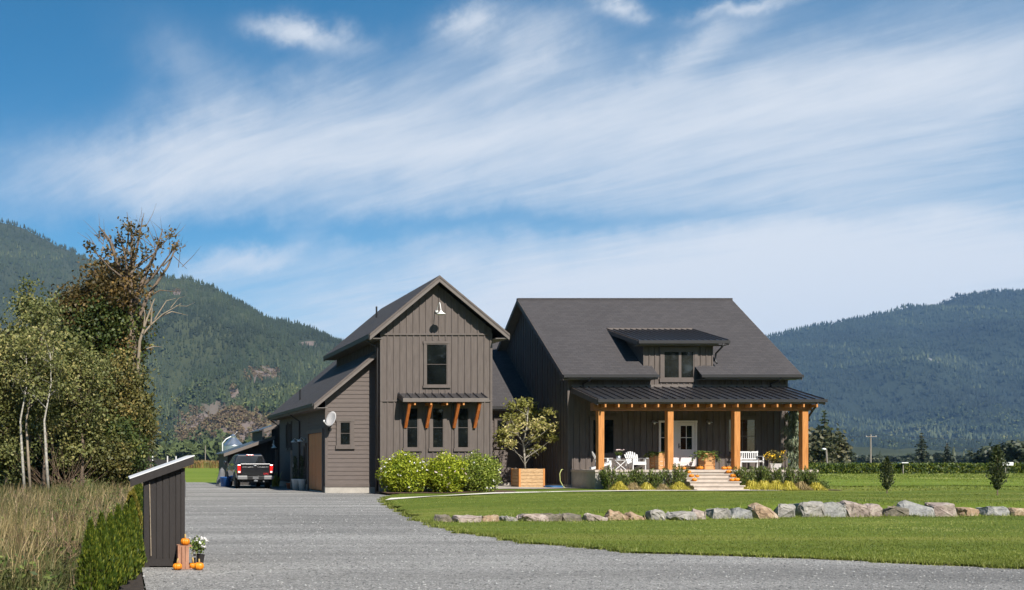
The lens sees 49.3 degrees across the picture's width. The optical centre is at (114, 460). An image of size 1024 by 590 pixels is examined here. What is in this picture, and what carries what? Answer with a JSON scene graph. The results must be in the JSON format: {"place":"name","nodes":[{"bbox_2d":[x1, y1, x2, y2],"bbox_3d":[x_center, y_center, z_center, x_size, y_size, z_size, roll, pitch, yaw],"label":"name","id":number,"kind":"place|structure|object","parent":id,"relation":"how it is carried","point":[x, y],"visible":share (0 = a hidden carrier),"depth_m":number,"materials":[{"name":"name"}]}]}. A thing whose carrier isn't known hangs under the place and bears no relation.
{"place":"outdoors","nodes":[
{"label":"outdoors","id":0,"kind":"place"},
{"bbox_2d":[0,223,139,330],"bbox_3d":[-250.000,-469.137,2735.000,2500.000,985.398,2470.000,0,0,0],"label":"mountain","id":1,"kind":"structure","parent":0,"point":[11,280],"depth_m":3064.82,"materials":[{"name":"green plant"}]},
{"bbox_2d":[0,218,148,329],"bbox_3d":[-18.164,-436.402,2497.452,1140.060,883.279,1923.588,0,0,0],"label":"mountain forest","id":2,"kind":"object","parent":1,"relation":"on","point":[44,263],"visible":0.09,"depth_m":3121.17,"materials":[{"name":"green plant"}]},
{"bbox_2d":[0,475,140,589],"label":"meadow grass","id":3,"kind":"structure","parent":0,"point":[98,488],"depth_m":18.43,"materials":[{"name":"green plant"}]},
{"bbox_2d":[76,468,218,482],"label":"grass field","id":4,"kind":"structure","parent":0,"point":[208,475],"depth_m":110.01,"materials":[{"name":"green plant"}]},
{"bbox_2d":[184,460,218,467],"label":"corn field","id":5,"kind":"structure","parent":4,"relation":"on","point":[206,464],"depth_m":205.08,"materials":[{"name":"beige plant"}]},
{"bbox_2d":[1,480,966,589],"bbox_3d":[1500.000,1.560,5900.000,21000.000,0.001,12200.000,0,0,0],"label":"ground","id":6,"kind":"structure","parent":0,"point":[142,572],"depth_m":13.67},
{"bbox_2d":[119,573,143,589],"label":"soil strip","id":7,"kind":"object","parent":6,"relation":"on","point":[136,583],"visible":0.03,"depth_m":11.91,"materials":[{"name":"brown soil"}]},
{"bbox_2d":[73,517,106,589],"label":"cedar shrub","id":8,"kind":"object","parent":7,"relation":"on","point":[96,561],"visible":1,"depth_m":10.68,"materials":[{"name":"green plant"}]},
{"bbox_2d":[94,509,117,589],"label":"cedar shrub","id":9,"kind":"object","parent":7,"relation":"on","point":[105,547],"visible":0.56,"depth_m":11.04,"materials":[{"name":"green plant"}]},
{"bbox_2d":[105,510,125,589],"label":"cedar shrub","id":10,"kind":"object","parent":7,"relation":"on","point":[115,543],"visible":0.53,"depth_m":11.44,"materials":[{"name":"green plant"}]},
{"bbox_2d":[113,503,133,585],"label":"cedar shrub","id":11,"kind":"object","parent":7,"relation":"on","point":[123,533],"visible":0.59,"depth_m":11.94,"materials":[{"name":"green plant"}]},
{"bbox_2d":[122,503,141,579],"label":"cedar shrub","id":12,"kind":"object","parent":7,"relation":"on","point":[133,543],"visible":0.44,"depth_m":12.45,"materials":[{"name":"green plant"}]},
{"bbox_2d":[128,496,146,574],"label":"cedar shrub","id":13,"kind":"object","parent":7,"relation":"on","point":[134,516],"visible":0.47,"depth_m":13.05,"materials":[{"name":"green plant"}]},
{"bbox_2d":[151,439,251,461],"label":"valley wood","id":14,"kind":"object","parent":6,"relation":"on","point":[183,448],"visible":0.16,"depth_m":522.48,"materials":[{"name":"green plant"}]},
{"bbox_2d":[386,490,696,499],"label":"walkway","id":15,"kind":"structure","parent":6,"relation":"on","point":[544,491],"depth_m":43.30,"materials":[{"name":"grey concrete"}]},
{"bbox_2d":[267,275,827,493],"bbox_3d":[21.620,-3.712,54.020,24.920,10.525,19.160,0,0,0],"label":"farmhouse","id":16,"kind":"object","parent":6,"relation":"on","point":[414,373],"visible":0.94,"depth_m":49.30,"materials":[{"name":"paint"}]},
{"bbox_2d":[307,428,323,492],"bbox_3d":[9.835,-0.025,48.375,0.120,3.050,3.750,0,0,0],"label":"garage door","id":17,"kind":"structure","parent":16,"relation":"in","point":[315,441],"depth_m":48.40,"materials":[{"name":"brown wood"}]},
{"bbox_2d":[335,418,354,448],"bbox_3d":[10.790,-1.287,46.171,0.900,1.465,0.085,0,0,0],"label":"window","id":18,"kind":"structure","parent":16,"relation":"in","point":[344,426],"depth_m":46.15,"materials":[{"name":"black glass"}]},
{"bbox_2d":[402,404,421,450],"bbox_3d":[13.655,-1.522,45.258,0.890,2.169,0.085,0,0,0],"label":"window","id":19,"kind":"structure","parent":16,"relation":"in","point":[411,434],"depth_m":45.26,"materials":[{"name":"black glass"}]},
{"bbox_2d":[423,341,450,387],"bbox_3d":[14.775,-4.425,45.258,1.270,2.150,0.085,0,0,0],"label":"window","id":20,"kind":"structure","parent":16,"relation":"in","point":[436,353],"depth_m":45.27,"materials":[{"name":"clear glass"}]},
{"bbox_2d":[428,404,447,450],"bbox_3d":[14.830,-1.522,45.258,0.880,2.169,0.085,0,0,0],"label":"window","id":21,"kind":"structure","parent":16,"relation":"in","point":[438,418],"depth_m":45.25,"materials":[{"name":"black glass"}]},
{"bbox_2d":[453,404,472,450],"bbox_3d":[15.980,-1.522,45.258,0.880,2.169,0.085,0,0,0],"label":"window","id":22,"kind":"structure","parent":16,"relation":"in","point":[463,430],"depth_m":45.26,"materials":[{"name":"clear glass"}]},
{"bbox_2d":[493,417,510,448],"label":"window","id":23,"kind":"structure","parent":16,"relation":"in","point":[497,420],"depth_m":53.61,"materials":[{"name":"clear glass"}]},
{"bbox_2d":[589,416,617,456],"bbox_3d":[24.500,-1.231,49.457,1.420,2.026,0.085,0,0,0],"label":"window","id":24,"kind":"structure","parent":16,"relation":"in","point":[610,422],"depth_m":49.48,"materials":[{"name":"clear glass"}]},
{"bbox_2d":[623,451,645,469],"bbox_3d":[25.373,-0.018,48.158,0.850,0.896,0.956,0,0,-3],"label":"adirondack chair","id":25,"kind":"object","parent":16,"relation":"on","point":[631,461],"visible":1,"depth_m":48.32,"materials":[{"name":"white paint"}]},
{"bbox_2d":[649,453,664,469],"bbox_3d":[26.559,0.015,48.325,0.494,0.825,0.450,0,0,0],"label":"porch planter","id":26,"kind":"object","parent":16,"relation":"on","point":[659,460],"visible":0.93,"depth_m":48.11,"materials":[{"name":"brown wood"}]},
{"bbox_2d":[658,421,697,466],"bbox_3d":[28.230,-0.865,49.439,1.940,2.310,0.120,0,0,0],"label":"front door","id":27,"kind":"structure","parent":16,"relation":"in","point":[685,432],"depth_m":49.46,"materials":[{"name":"white paint"}]},
{"bbox_2d":[659,347,698,381],"bbox_3d":[28.280,-4.828,49.453,1.960,1.768,0.085,0,0,0],"label":"window","id":28,"kind":"structure","parent":16,"relation":"in","point":[677,364],"depth_m":49.47,"materials":[{"name":"clear glass"}]},
{"bbox_2d":[698,453,714,469],"bbox_3d":[29.009,0.015,48.350,0.507,0.825,0.500,0,0,0],"label":"porch planter","id":29,"kind":"object","parent":16,"relation":"on","point":[711,457],"visible":0.94,"depth_m":48.11,"materials":[{"name":"brown wood"}]},
{"bbox_2d":[724,416,759,456],"bbox_3d":[31.450,-1.231,49.457,1.720,2.026,0.085,0,0,0],"label":"window","id":30,"kind":"structure","parent":16,"relation":"in","point":[749,425],"depth_m":49.48,"materials":[{"name":"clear glass"}]},
{"bbox_2d":[763,449,790,469],"bbox_3d":[32.119,-0.088,47.957,1.420,1.032,0.897,0,0,-24],"label":"white planter","id":31,"kind":"object","parent":16,"relation":"on","point":[775,457],"visible":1,"depth_m":47.92,"materials":[{"name":"ceramic"}]},
{"bbox_2d":[798,423,850,462],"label":"tree","id":32,"kind":"object","parent":6,"relation":"on","point":[817,442],"visible":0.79,"depth_m":138.61,"materials":[{"name":"green plant"}]},
{"bbox_2d":[822,430,853,463],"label":"tree","id":33,"kind":"object","parent":6,"relation":"on","point":[844,448],"visible":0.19,"depth_m":140.62,"materials":[{"name":"green plant"}]},
{"bbox_2d":[854,452,975,463],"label":"valley wood","id":34,"kind":"object","parent":6,"relation":"on","point":[909,457],"visible":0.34,"depth_m":466.51,"materials":[{"name":"green plant"}]},
{"bbox_2d":[914,433,932,462],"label":"conifer","id":35,"kind":"object","parent":6,"relation":"on","point":[921,457],"visible":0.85,"depth_m":199.78,"materials":[{"name":"green plant"}]},
{"bbox_2d":[989,439,1023,462],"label":"tree","id":36,"kind":"object","parent":6,"relation":"on","point":[1013,450],"visible":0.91,"depth_m":169.60,"materials":[{"name":"green plant"}]},
{"bbox_2d":[3,277,973,462],"bbox_3d":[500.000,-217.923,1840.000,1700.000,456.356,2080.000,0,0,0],"label":"hill","id":37,"kind":"structure","parent":0,"point":[212,408],"depth_m":1791.77,"materials":[{"name":"green plant"}]},
{"bbox_2d":[172,287,279,442],"bbox_3d":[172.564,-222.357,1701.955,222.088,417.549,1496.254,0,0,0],"label":"outcrop scrub","id":38,"kind":"object","parent":37,"relation":"on","point":[230,419],"visible":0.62,"depth_m":1075.14,"materials":[{"name":"grey stone"}]},
{"bbox_2d":[155,378,303,444],"bbox_3d":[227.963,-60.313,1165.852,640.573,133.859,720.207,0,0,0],"label":"hill broadleaf wood","id":39,"kind":"object","parent":37,"relation":"on","point":[265,407],"visible":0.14,"depth_m":1299.51,"materials":[{"name":"plant"}]},
{"bbox_2d":[135,272,343,442],"bbox_3d":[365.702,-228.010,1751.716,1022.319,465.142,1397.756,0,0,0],"label":"hill forest","id":40,"kind":"object","parent":37,"relation":"on","point":[272,330],"visible":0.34,"depth_m":1834.03,"materials":[{"name":"green plant"}]},
{"bbox_2d":[0,0,1023,339],"label":"sky","id":41,"kind":"structure","parent":0,"point":[798,163],"materials":[{"name":"blue"}]},
{"bbox_2d":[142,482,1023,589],"bbox_3d":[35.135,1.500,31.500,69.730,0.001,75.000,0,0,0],"label":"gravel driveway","id":42,"kind":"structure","parent":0,"point":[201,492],"depth_m":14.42,"materials":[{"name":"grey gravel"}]},
{"bbox_2d":[128,455,194,566],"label":"utility shed","id":43,"kind":"structure","parent":42,"relation":"on","point":[164,490],"depth_m":13.90,"materials":[{"name":"grey wood"}]},
{"bbox_2d":[177,544,191,568],"bbox_3d":[0.972,1.335,13.765,0.198,0.323,0.290,0,0,0],"label":"wooden crate","id":44,"kind":"object","parent":42,"relation":"on","point":[185,556],"visible":0.79,"depth_m":13.62,"materials":[{"name":"brown wood"}]},
{"bbox_2d":[189,535,208,562],"bbox_3d":[1.186,1.278,14.050,0.324,0.444,0.301,0,0,0],"label":"flower pot","id":45,"kind":"object","parent":42,"relation":"on","point":[195,542],"visible":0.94,"depth_m":14.01,"materials":[{"name":"green plant"}]},
{"bbox_2d":[214,421,279,484],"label":"outbuilding","id":46,"kind":"structure","parent":42,"relation":"on","point":[260,443],"depth_m":61.20,"materials":[{"name":"black wood"}]},
{"bbox_2d":[223,454,273,487],"bbox_3d":[7.577,0.560,55.931,2.550,1.880,6.038,0,0,0],"label":"pickup truck","id":47,"kind":"object","parent":42,"relation":"on","point":[257,469],"visible":0.94,"depth_m":53.40,"materials":[{"name":"black paint"}]},
{"bbox_2d":[377,486,1023,568],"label":"lawn","id":48,"kind":"structure","parent":0,"point":[527,501],"depth_m":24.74,"materials":[{"name":"green plant"}]},
{"bbox_2d":[377,490,515,492],"bbox_3d":[14.950,1.375,44.150,6.100,0.074,2.900,0,0,0],"label":"bush bed","id":49,"kind":"object","parent":48,"relation":"on","point":[444,492],"visible":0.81,"depth_m":43.66,"materials":[{"name":"brown soil"}]},
{"bbox_2d":[375,450,429,491],"bbox_3d":[12.877,0.445,43.966,2.504,2.050,2.096,0,0,0],"label":"flowering bush","id":50,"kind":"object","parent":49,"relation":"on","point":[396,479],"visible":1,"depth_m":43.61,"materials":[{"name":"green plant"}]},
{"bbox_2d":[422,449,469,492],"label":"flowering bush","id":51,"kind":"object","parent":49,"relation":"on","point":[449,477],"visible":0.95,"depth_m":43.47,"materials":[{"name":"green plant"}]},
{"bbox_2d":[456,449,502,491],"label":"flowering bush","id":52,"kind":"object","parent":49,"relation":"on","point":[487,476],"visible":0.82,"depth_m":43.54,"materials":[{"name":"green plant"}]},
{"bbox_2d":[493,485,549,488],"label":"patio","id":53,"kind":"structure","parent":48,"relation":"on","point":[504,487],"depth_m":49.22,"materials":[{"name":"concrete"}]},
{"bbox_2d":[511,468,544,486],"bbox_3d":[21.335,0.922,50.950,1.330,1.055,1.000,0,0,0],"label":"tree planter","id":54,"kind":"object","parent":53,"relation":"on","point":[526,478],"visible":0.88,"depth_m":50.46,"materials":[{"name":"brown wood"}]},
{"bbox_2d":[493,396,559,468],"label":"patio tree","id":55,"kind":"object","parent":54,"relation":"in","point":[525,412],"visible":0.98,"depth_m":51.04,"materials":[{"name":"green plant"}]},
{"bbox_2d":[665,511,696,519],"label":"boulder","id":56,"kind":"object","parent":48,"relation":"on","point":[678,515],"visible":0.62,"depth_m":24.44,"materials":[{"name":"grey stone"}]},
{"bbox_2d":[705,508,730,518],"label":"boulder","id":57,"kind":"object","parent":48,"relation":"on","point":[720,513],"visible":0.58,"depth_m":24.84,"materials":[{"name":"grey stone"}]},
{"bbox_2d":[748,503,778,518],"bbox_3d":[16.747,1.341,25.476,0.671,0.523,0.570,0,0,-5],"label":"boulder","id":58,"kind":"object","parent":48,"relation":"on","point":[758,510],"visible":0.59,"depth_m":25.28,"materials":[{"name":"brown stone"}]},
{"bbox_2d":[774,504,795,516],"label":"boulder","id":59,"kind":"object","parent":48,"relation":"on","point":[786,510],"visible":0.63,"depth_m":25.55,"materials":[{"name":"grey stone"}]},
{"bbox_2d":[793,501,824,516],"bbox_3d":[18.187,1.323,25.857,0.770,0.542,0.596,0,0,-6],"label":"boulder","id":60,"kind":"object","parent":48,"relation":"on","point":[807,509],"visible":0.57,"depth_m":25.62,"materials":[{"name":"grey stone"}]},
{"bbox_2d":[823,502,845,516],"bbox_3d":[18.849,1.331,25.997,0.672,0.523,0.474,0,0,-4],"label":"boulder","id":61,"kind":"object","parent":48,"relation":"on","point":[835,508],"visible":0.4,"depth_m":25.81,"materials":[{"name":"grey stone"}]},
{"bbox_2d":[836,500,869,516],"bbox_3d":[19.459,1.298,26.061,0.703,0.522,0.558,0,0,-6],"label":"boulder","id":62,"kind":"object","parent":48,"relation":"on","point":[853,508],"visible":0.56,"depth_m":25.83,"materials":[{"name":"beige stone"}]},
{"bbox_2d":[877,456,895,493],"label":"columnar sapling","id":63,"kind":"object","parent":48,"relation":"on","point":[887,475],"visible":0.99,"depth_m":40.94,"materials":[{"name":"green plant"}]},
{"bbox_2d":[882,502,908,515],"bbox_3d":[20.635,1.310,26.178,0.691,0.600,0.710,0,0,-2],"label":"boulder","id":64,"kind":"object","parent":48,"relation":"on","point":[893,510],"visible":0.45,"depth_m":26.02,"materials":[{"name":"beige stone"}]},
{"bbox_2d":[897,500,934,516],"bbox_3d":[21.374,1.322,26.345,0.788,0.555,0.635,0,0,-2],"label":"boulder","id":65,"kind":"object","parent":48,"relation":"on","point":[916,509],"visible":0.52,"depth_m":26.21,"materials":[{"name":"grey stone"}]},
{"bbox_2d":[925,502,957,516],"bbox_3d":[22.179,1.358,26.493,0.656,0.482,0.497,0,0,3],"label":"boulder","id":66,"kind":"object","parent":48,"relation":"on","point":[944,509],"visible":0.59,"depth_m":26.29,"materials":[{"name":"beige stone"}]},
{"bbox_2d":[976,506,1009,515],"bbox_3d":[23.750,1.407,26.682,0.693,0.402,0.577,0,0,-1],"label":"boulder","id":67,"kind":"object","parent":48,"relation":"on","point":[997,511],"visible":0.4,"depth_m":26.48,"materials":[{"name":"grey stone"}]},
{"bbox_2d":[984,445,1009,494],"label":"columnar sapling","id":68,"kind":"object","parent":48,"relation":"on","point":[996,456],"visible":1,"depth_m":33.94,"materials":[{"name":"green plant"}]},
{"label":"porch bed","id":69,"kind":"structure","parent":48,"relation":"on","visible":0},
{"bbox_2d":[598,464,620,489],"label":"yew shrub","id":70,"kind":"object","parent":69,"relation":"on","point":[606,481],"visible":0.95,"depth_m":46.37,"materials":[{"name":"green plant"}]},
{"bbox_2d":[645,468,665,489],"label":"yew shrub","id":71,"kind":"object","parent":69,"relation":"on","point":[654,480],"visible":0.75,"depth_m":46.28,"materials":[{"name":"green plant"}]},
{"bbox_2d":[662,463,688,487],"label":"yew shrub","id":72,"kind":"object","parent":69,"relation":"on","point":[681,476],"visible":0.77,"depth_m":46.35,"materials":[{"name":"green plant"}]},
{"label":"porch bed","id":73,"kind":"structure","parent":48,"relation":"on","visible":0},
{"bbox_2d":[731,466,755,488],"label":"yew shrub","id":74,"kind":"object","parent":73,"relation":"on","point":[743,474],"visible":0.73,"depth_m":46.27,"materials":[{"name":"green plant"}]},
{"bbox_2d":[780,411,798,469],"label":"weeping conifer","id":75,"kind":"object","parent":73,"relation":"on","point":[791,434],"visible":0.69,"depth_m":48.49,"materials":[{"name":"green plant"}]},
{"bbox_2d":[782,466,805,483],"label":"yew shrub","id":76,"kind":"object","parent":73,"relation":"on","point":[792,476],"visible":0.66,"depth_m":46.29,"materials":[{"name":"green plant"}]},
{"bbox_2d":[798,465,821,485],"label":"yew shrub","id":77,"kind":"object","parent":73,"relation":"on","point":[811,477],"visible":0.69,"depth_m":46.26,"materials":[{"name":"green plant"}]},
{"bbox_2d":[771,292,1023,441],"bbox_3d":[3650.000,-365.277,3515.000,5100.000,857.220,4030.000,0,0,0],"label":"mountain","id":78,"kind":"structure","parent":0,"point":[854,405],"depth_m":3520.55,"materials":[{"name":"plant"}]},
{"bbox_2d":[765,288,1023,452],"bbox_3d":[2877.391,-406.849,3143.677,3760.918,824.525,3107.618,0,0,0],"label":"mountain forest","id":79,"kind":"object","parent":78,"relation":"on","point":[875,337],"visible":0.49,"depth_m":3540.64,"materials":[{"name":"green plant"}]},
{"bbox_2d":[816,401,1023,451],"bbox_3d":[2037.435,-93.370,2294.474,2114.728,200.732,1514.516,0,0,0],"label":"mountain broadleaf wood","id":80,"kind":"object","parent":78,"relation":"on","point":[955,432],"visible":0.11,"depth_m":2799.78,"materials":[{"name":"green plant"}]},
{"bbox_2d":[817,473,1023,490],"bbox_3d":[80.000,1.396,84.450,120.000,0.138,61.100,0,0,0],"label":"field","id":81,"kind":"structure","parent":0,"point":[926,483],"depth_m":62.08,"materials":[{"name":"green plant"}]},
{"bbox_2d":[788,462,1023,473],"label":"field hedge","id":82,"kind":"object","parent":81,"relation":"on","point":[909,468],"visible":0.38,"depth_m":108.31,"materials":[{"name":"green plant"}]},
{"label":"meadow","id":83,"kind":"structure","parent":0,"visible":0},
{"bbox_2d":[0,316,27,423],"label":"alder tree","id":84,"kind":"object","parent":83,"relation":"on","point":[8,332],"visible":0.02,"depth_m":46.16,"materials":[{"name":"green plant"}]},
{"bbox_2d":[0,327,36,487],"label":"poplar tree","id":85,"kind":"object","parent":83,"relation":"on","point":[6,414],"visible":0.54,"depth_m":38.00,"materials":[{"name":"green plant"}]},
{"bbox_2d":[0,418,42,486],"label":"shrub","id":86,"kind":"object","parent":83,"relation":"on","point":[12,471],"visible":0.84,"depth_m":38.13,"materials":[{"name":"green plant"}]},
{"bbox_2d":[0,336,55,488],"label":"birch tree","id":87,"kind":"object","parent":83,"relation":"on","point":[22,379],"visible":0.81,"depth_m":36.56,"materials":[{"name":"green plant"}]},
{"bbox_2d":[4,324,62,489],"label":"birch tree","id":88,"kind":"object","parent":83,"relation":"on","point":[26,427],"visible":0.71,"depth_m":36.81,"materials":[{"name":"green plant"}]},
{"bbox_2d":[3,273,76,480],"bbox_3d":[-3.129,-3.018,40.466,3.170,9.480,2.511,0,0,0],"label":"poplar tree","id":89,"kind":"object","parent":83,"relation":"on","point":[18,303],"visible":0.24,"depth_m":40.37,"materials":[{"name":"green plant"}]},
{"bbox_2d":[1,444,78,490],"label":"shrub","id":90,"kind":"object","parent":83,"relation":"on","point":[40,467],"visible":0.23,"depth_m":40.35,"materials":[{"name":"green plant"}]},
{"bbox_2d":[0,288,86,487],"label":"poplar tree","id":91,"kind":"object","parent":83,"relation":"on","point":[45,315],"visible":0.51,"depth_m":37.39,"materials":[{"name":"green plant"}]},
{"bbox_2d":[14,317,74,487],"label":"birch tree","id":92,"kind":"object","parent":83,"relation":"on","point":[44,392],"visible":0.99,"depth_m":35.96,"materials":[{"name":"green plant"}]},
{"bbox_2d":[2,290,98,440],"bbox_3d":[-2.691,-3.080,46.162,6.579,9.619,5.794,0,0,0],"label":"alder tree","id":93,"kind":"object","parent":83,"relation":"on","point":[58,421],"visible":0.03,"depth_m":45.17,"materials":[{"name":"green plant"}]},
{"bbox_2d":[37,415,79,487],"bbox_3d":[-2.313,-0.203,42.994,3.848,3.860,3.665,0,0,-43],"label":"shrub","id":94,"kind":"object","parent":83,"relation":"on","point":[54,436],"visible":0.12,"depth_m":42.73,"materials":[{"name":"green plant"}]},
{"bbox_2d":[14,441,104,489],"bbox_3d":[-2.022,0.285,37.189,3.618,2.489,0.908,0,0,0],"label":"bare thicket","id":95,"kind":"object","parent":83,"relation":"on","point":[54,470],"visible":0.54,"depth_m":37.16,"materials":[{"name":"brown plant"}]},
{"bbox_2d":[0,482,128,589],"bbox_3d":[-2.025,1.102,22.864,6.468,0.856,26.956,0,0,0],"label":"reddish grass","id":96,"kind":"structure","parent":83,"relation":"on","point":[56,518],"depth_m":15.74,"materials":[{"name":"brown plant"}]},
{"bbox_2d":[0,487,128,589],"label":"meadow weeds","id":97,"kind":"object","parent":83,"relation":"on","point":[34,564],"visible":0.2,"depth_m":12.13,"materials":[{"name":"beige plant"}]},
{"bbox_2d":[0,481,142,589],"bbox_3d":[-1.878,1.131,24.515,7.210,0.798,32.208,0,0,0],"label":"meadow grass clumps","id":98,"kind":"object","parent":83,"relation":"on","point":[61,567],"visible":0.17,"depth_m":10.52,"materials":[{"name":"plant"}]},
{"bbox_2d":[47,414,115,488],"bbox_3d":[-1.616,-0.100,39.163,2.698,3.654,2.530,0,0,31],"label":"shrub","id":99,"kind":"object","parent":83,"relation":"on","point":[71,451],"visible":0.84,"depth_m":38.86,"materials":[{"name":"green plant"}]},
{"bbox_2d":[48,327,131,486],"bbox_3d":[-1.409,-1.756,38.749,3.496,6.961,3.505,0,0,26],"label":"poplar tree","id":100,"kind":"object","parent":83,"relation":"on","point":[86,403],"visible":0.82,"depth_m":38.54,"materials":[{"name":"green plant"}]},
{"bbox_2d":[38,249,155,357],"bbox_3d":[-0.854,-4.189,46.240,5.973,11.819,5.104,0,0,-37],"label":"maple tree","id":101,"kind":"object","parent":83,"relation":"on","point":[102,280],"visible":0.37,"depth_m":45.34,"materials":[{"name":"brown plant"}]},
{"bbox_2d":[58,399,142,484],"bbox_3d":[-0.606,-0.436,41.529,3.577,4.318,3.196,0,0,0],"label":"shrub","id":102,"kind":"object","parent":83,"relation":"on","point":[106,421],"visible":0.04,"depth_m":41.17,"materials":[{"name":"green plant"}]},
{"bbox_2d":[52,278,163,481],"bbox_3d":[-0.543,-3.267,45.815,6.025,9.981,5.460,0,0,31],"label":"maple tree","id":103,"kind":"object","parent":83,"relation":"on","point":[114,324],"visible":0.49,"depth_m":44.62,"materials":[{"name":"green plant"}]},
{"bbox_2d":[84,428,139,487],"bbox_3d":[-0.222,0.201,39.756,2.782,3.048,2.946,0,0,-26],"label":"shrub","id":104,"kind":"object","parent":83,"relation":"on","point":[112,458],"visible":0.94,"depth_m":39.31,"materials":[{"name":"green plant"}]},
{"bbox_2d":[84,409,159,487],"bbox_3d":[0.311,-0.211,41.005,3.508,3.882,3.286,0,0,0],"label":"shrub","id":105,"kind":"object","parent":83,"relation":"on","point":[118,425],"visible":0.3,"depth_m":40.55,"materials":[{"name":"green plant"}]},
{"bbox_2d":[83,346,166,481],"bbox_3d":[0.159,-1.716,42.852,4.254,6.875,4.366,0,0,0],"label":"maple tree","id":106,"kind":"object","parent":83,"relation":"on","point":[125,374],"visible":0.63,"depth_m":42.11,"materials":[{"name":"green plant"}]},
{"bbox_2d":[82,207,198,469],"bbox_3d":[0.753,-5.164,44.620,4.955,13.392,4.382,0,0,39],"label":"maple tree","id":107,"kind":"object","parent":83,"relation":"on","point":[129,283],"visible":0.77,"depth_m":44.69,"materials":[{"name":"brown plant"}]},
{"bbox_2d":[117,381,171,471],"bbox_3d":[0.965,-0.907,43.508,3.004,5.259,2.678,0,0,0],"label":"shrub","id":108,"kind":"object","parent":83,"relation":"on","point":[156,428],"visible":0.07,"depth_m":43.06,"materials":[{"name":"green plant"}]},
{"bbox_2d":[136,295,194,483],"bbox_3d":[2.275,-3.038,44.239,2.652,8.711,0.734,0,0,0],"label":"dead tree","id":109,"kind":"object","parent":83,"relation":"on","point":[143,332],"visible":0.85,"depth_m":44.12,"materials":[{"name":"brown wood"}]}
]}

